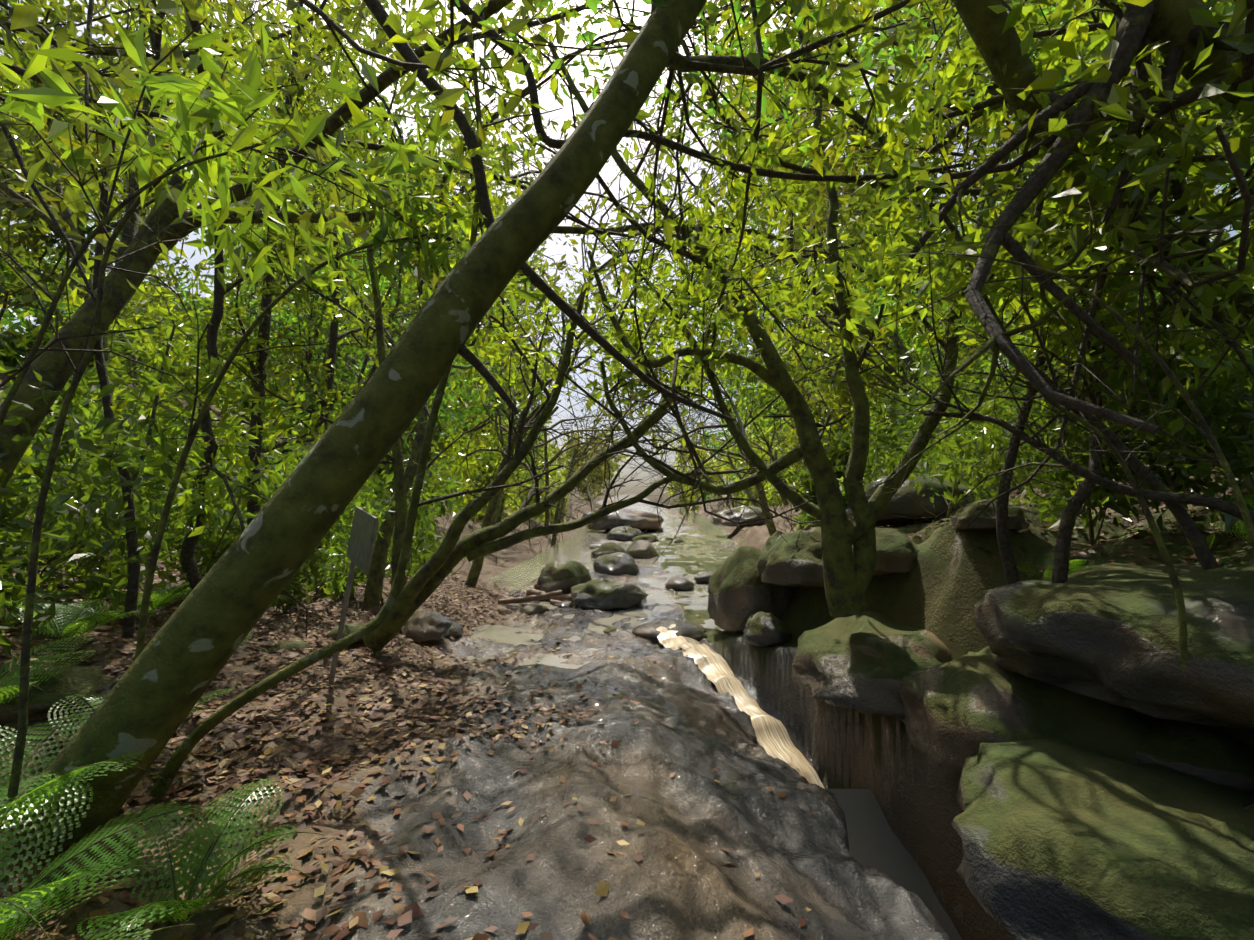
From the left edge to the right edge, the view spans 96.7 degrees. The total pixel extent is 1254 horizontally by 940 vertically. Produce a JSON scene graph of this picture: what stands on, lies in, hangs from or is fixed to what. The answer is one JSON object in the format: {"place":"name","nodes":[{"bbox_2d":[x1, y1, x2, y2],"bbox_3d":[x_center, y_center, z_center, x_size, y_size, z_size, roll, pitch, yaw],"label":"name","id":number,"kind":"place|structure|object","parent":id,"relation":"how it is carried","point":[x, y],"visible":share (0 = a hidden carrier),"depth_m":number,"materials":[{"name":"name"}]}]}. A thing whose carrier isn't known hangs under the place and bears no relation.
{"place":"outdoors","nodes":[
{"label":"outdoors","id":0,"kind":"place"},
{"bbox_2d":[462,494,739,668],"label":"water stream","id":1,"kind":"structure","parent":0,"point":[577,545],"depth_m":15.89,"materials":[{"name":"beige liquid"}]},
{"bbox_2d":[520,604,549,614],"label":"stone","id":2,"kind":"object","parent":1,"relation":"on","point":[532,609],"visible":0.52,"depth_m":10.90,"materials":[{"name":"grey stone"}]},
{"bbox_2d":[0,0,1249,508],"label":"sky","id":3,"kind":"structure","parent":0,"point":[546,98],"materials":[{"name":"white"}]},
{"bbox_2d":[0,372,1253,939],"bbox_3d":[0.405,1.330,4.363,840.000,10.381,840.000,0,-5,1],"label":"ground","id":4,"kind":"structure","parent":0,"point":[678,882],"depth_m":3.73,"materials":[{"name":"grey stone"}]},
{"bbox_2d":[0,666,117,723],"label":"boulder","id":5,"kind":"object","parent":4,"relation":"on","point":[83,680],"visible":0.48,"depth_m":3.51,"materials":[{"name":"green stone"}]},
{"bbox_2d":[267,641,310,653],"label":"rock","id":6,"kind":"object","parent":4,"relation":"on","point":[296,645],"visible":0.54,"depth_m":5.99,"materials":[{"name":"stone"}]},
{"bbox_2d":[326,623,363,642],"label":"boulder","id":7,"kind":"object","parent":4,"relation":"on","point":[349,628],"visible":0.31,"depth_m":6.89,"materials":[{"name":"green stone"}]},
{"bbox_2d":[328,507,378,684],"bbox_3d":[-2.279,1.113,4.621,0.074,1.550,0.740,11,-3,-37],"label":"sign","id":8,"kind":"object","parent":4,"relation":"on","point":[362,539],"visible":0.92,"depth_m":4.69,"materials":[{"name":"metal"}]},
{"bbox_2d":[399,610,451,642],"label":"boulder","id":9,"kind":"object","parent":4,"relation":"on","point":[422,626],"visible":0.79,"depth_m":7.80,"materials":[{"name":"grey stone"}]},
{"bbox_2d":[445,620,462,638],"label":"rock","id":10,"kind":"object","parent":4,"relation":"on","point":[456,629],"visible":0.42,"depth_m":8.51,"materials":[{"name":"grey stone"}]},
{"bbox_2d":[553,600,570,607],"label":"stone","id":11,"kind":"object","parent":4,"relation":"on","point":[563,604],"visible":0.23,"depth_m":11.76,"materials":[{"name":"grey stone"}]},
{"bbox_2d":[536,561,591,593],"bbox_3d":[-1.458,2.545,12.993,1.317,0.863,1.378,0,-5,1],"label":"boulder","id":12,"kind":"object","parent":4,"relation":"on","point":[557,576],"visible":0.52,"depth_m":12.58,"materials":[{"name":"green stone"}]},
{"bbox_2d":[498,583,635,607],"bbox_3d":[-1.048,2.872,11.881,3.002,0.717,1.915,0,-5,1],"label":"driftwood","id":13,"kind":"object","parent":4,"relation":"on","point":[553,597],"visible":0.21,"depth_m":11.63,"materials":[{"name":"brown wood"}]},
{"bbox_2d":[589,545,599,548],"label":"stone","id":14,"kind":"object","parent":4,"relation":"on","point":[593,546],"visible":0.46,"depth_m":23.61,"materials":[{"name":"grey stone"}]},
{"bbox_2d":[569,579,648,609],"bbox_3d":[-0.377,2.642,11.981,1.680,0.640,1.681,0,-5,1],"label":"boulder","id":15,"kind":"object","parent":4,"relation":"on","point":[604,594],"visible":0.94,"depth_m":11.46,"materials":[{"name":"grey stone"}]},
{"bbox_2d":[591,542,626,557],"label":"stone","id":16,"kind":"object","parent":4,"relation":"on","point":[607,548],"visible":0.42,"depth_m":20.27,"materials":[{"name":"green stone"}]},
{"bbox_2d":[603,626,616,633],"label":"stone","id":17,"kind":"object","parent":4,"relation":"on","point":[609,629],"visible":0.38,"depth_m":9.58,"materials":[{"name":"green stone"}]},
{"bbox_2d":[593,552,639,575],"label":"stone","id":18,"kind":"object","parent":4,"relation":"on","point":[618,563],"visible":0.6,"depth_m":16.02,"materials":[{"name":"grey stone"}]},
{"bbox_2d":[582,509,663,529],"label":"boulder","id":19,"kind":"object","parent":4,"relation":"on","point":[629,518],"visible":0.71,"depth_m":32.24,"materials":[{"name":"grey stone"}]},
{"bbox_2d":[606,526,642,540],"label":"stone","id":20,"kind":"object","parent":4,"relation":"on","point":[620,533],"visible":0.67,"depth_m":27.32,"materials":[{"name":"grey stone"}]},
{"bbox_2d":[0,0,1253,847],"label":"tree trunks","id":21,"kind":"object","parent":4,"relation":"on","point":[177,666],"visible":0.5,"depth_m":3.87,"materials":[{"name":"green plant"}]},
{"bbox_2d":[0,0,1253,655],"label":"tree leaves","id":22,"kind":"object","parent":21,"relation":"attached to","point":[38,104],"visible":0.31,"depth_m":5.21,"materials":[{"name":"green plant"}]},
{"bbox_2d":[0,495,1253,939],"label":"ferns","id":23,"kind":"object","parent":4,"relation":"on","point":[40,799],"visible":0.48,"depth_m":2.29,"materials":[{"name":"green plant"}]},
{"bbox_2d":[0,466,1253,939],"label":"leaf litter","id":24,"kind":"object","parent":4,"relation":"on","point":[360,918],"visible":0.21,"depth_m":3.66,"materials":[{"name":"brown plant"}]},
{"bbox_2d":[626,540,658,558],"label":"stone","id":25,"kind":"object","parent":4,"relation":"on","point":[641,549],"visible":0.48,"depth_m":20.30,"materials":[{"name":"grey stone"}]},
{"bbox_2d":[632,534,658,541],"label":"stone","id":26,"kind":"object","parent":4,"relation":"on","point":[650,538],"visible":0.52,"depth_m":26.29,"materials":[{"name":"stone"}]},
{"bbox_2d":[632,619,707,640],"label":"flat boulder","id":27,"kind":"object","parent":4,"relation":"on","point":[694,630],"visible":0.79,"depth_m":9.17,"materials":[{"name":"grey stone"}]},
{"bbox_2d":[665,577,694,590],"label":"rock","id":28,"kind":"object","parent":4,"relation":"on","point":[679,584],"visible":0.83,"depth_m":13.66,"materials":[{"name":"grey stone"}]},
{"bbox_2d":[694,571,713,583],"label":"rock","id":29,"kind":"object","parent":4,"relation":"on","point":[701,577],"visible":0.54,"depth_m":14.64,"materials":[{"name":"grey stone"}]},
{"bbox_2d":[656,624,824,788],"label":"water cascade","id":30,"kind":"object","parent":4,"relation":"on","point":[773,738],"visible":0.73,"depth_m":7.04,"materials":[{"name":"beige liquid"}]},
{"bbox_2d":[712,506,772,526],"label":"boulder","id":31,"kind":"object","parent":4,"relation":"on","point":[750,513],"visible":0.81,"depth_m":28.69,"materials":[{"name":"grey stone"}]},
{"bbox_2d":[707,546,793,632],"bbox_3d":[2.074,1.883,8.984,1.533,1.334,1.740,0,-5,1],"label":"boulder","id":32,"kind":"object","parent":4,"relation":"on","point":[740,593],"visible":0.65,"depth_m":8.31,"materials":[{"name":"green stone"}]},
{"bbox_2d":[742,612,791,646],"bbox_3d":[1.913,2.191,7.709,0.660,0.436,0.663,0,-5,1],"label":"boulder","id":33,"kind":"object","parent":4,"relation":"on","point":[762,629],"visible":1,"depth_m":7.48,"materials":[{"name":"green stone"}]},
{"bbox_2d":[757,527,824,588],"bbox_3d":[2.637,1.233,7.942,1.495,0.848,1.419,0,-5,1],"label":"boulder","id":34,"kind":"object","parent":4,"relation":"on","point":[796,560],"visible":0.58,"depth_m":7.59,"materials":[{"name":"green stone"}]},
{"bbox_2d":[792,611,949,717],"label":"boulder","id":35,"kind":"structure","parent":4,"relation":"on","point":[864,662],"depth_m":5.64,"materials":[{"name":"green stone"}]},
{"bbox_2d":[852,528,919,575],"bbox_3d":[3.113,1.000,6.884,1.107,0.574,1.041,0,-5,1],"label":"boulder","id":36,"kind":"object","parent":4,"relation":"on","point":[897,552],"visible":0.5,"depth_m":6.44,"materials":[{"name":"green stone"}]},
{"bbox_2d":[826,789,961,939],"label":"pool water","id":37,"kind":"structure","parent":4,"relation":"on","point":[874,841],"depth_m":5.36,"materials":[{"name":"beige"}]},
{"bbox_2d":[846,474,974,524],"bbox_3d":[4.517,0.454,8.845,1.842,0.854,1.827,0,-5,1],"label":"boulder","id":38,"kind":"object","parent":4,"relation":"on","point":[900,503],"visible":0.48,"depth_m":8.22,"materials":[{"name":"grey stone"}]},
{"bbox_2d":[950,499,1029,531],"bbox_3d":[3.865,0.488,5.974,0.712,0.345,0.731,0,-5,1],"label":"boulder","id":39,"kind":"object","parent":4,"relation":"on","point":[962,518],"visible":0.69,"depth_m":5.76,"materials":[{"name":"green stone"}]},
{"bbox_2d":[898,646,1149,777],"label":"boulder","id":40,"kind":"structure","parent":4,"relation":"on","point":[958,711],"depth_m":4.33,"materials":[{"name":"green stone"}]},
{"bbox_2d":[951,739,1253,939],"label":"boulder wall","id":41,"kind":"structure","parent":4,"relation":"on","point":[1063,839],"depth_m":3.01,"materials":[{"name":"green stone"}]},
{"bbox_2d":[974,562,1253,729],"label":"boulder","id":42,"kind":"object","parent":4,"relation":"on","point":[1107,633],"depth_m":3.62,"materials":[{"name":"stone"}]},
{"bbox_2d":[1135,720,1253,792],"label":"boulder","id":43,"kind":"object","parent":4,"relation":"on","point":[1214,754],"visible":0.71,"depth_m":3.65,"materials":[{"name":"stone"}]},
{"bbox_2d":[1242,801,1253,851],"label":"boulder wall","id":44,"kind":"structure","parent":4,"relation":"on","point":[1249,807],"depth_m":3.10,"materials":[{"name":"green stone"}]}
]}

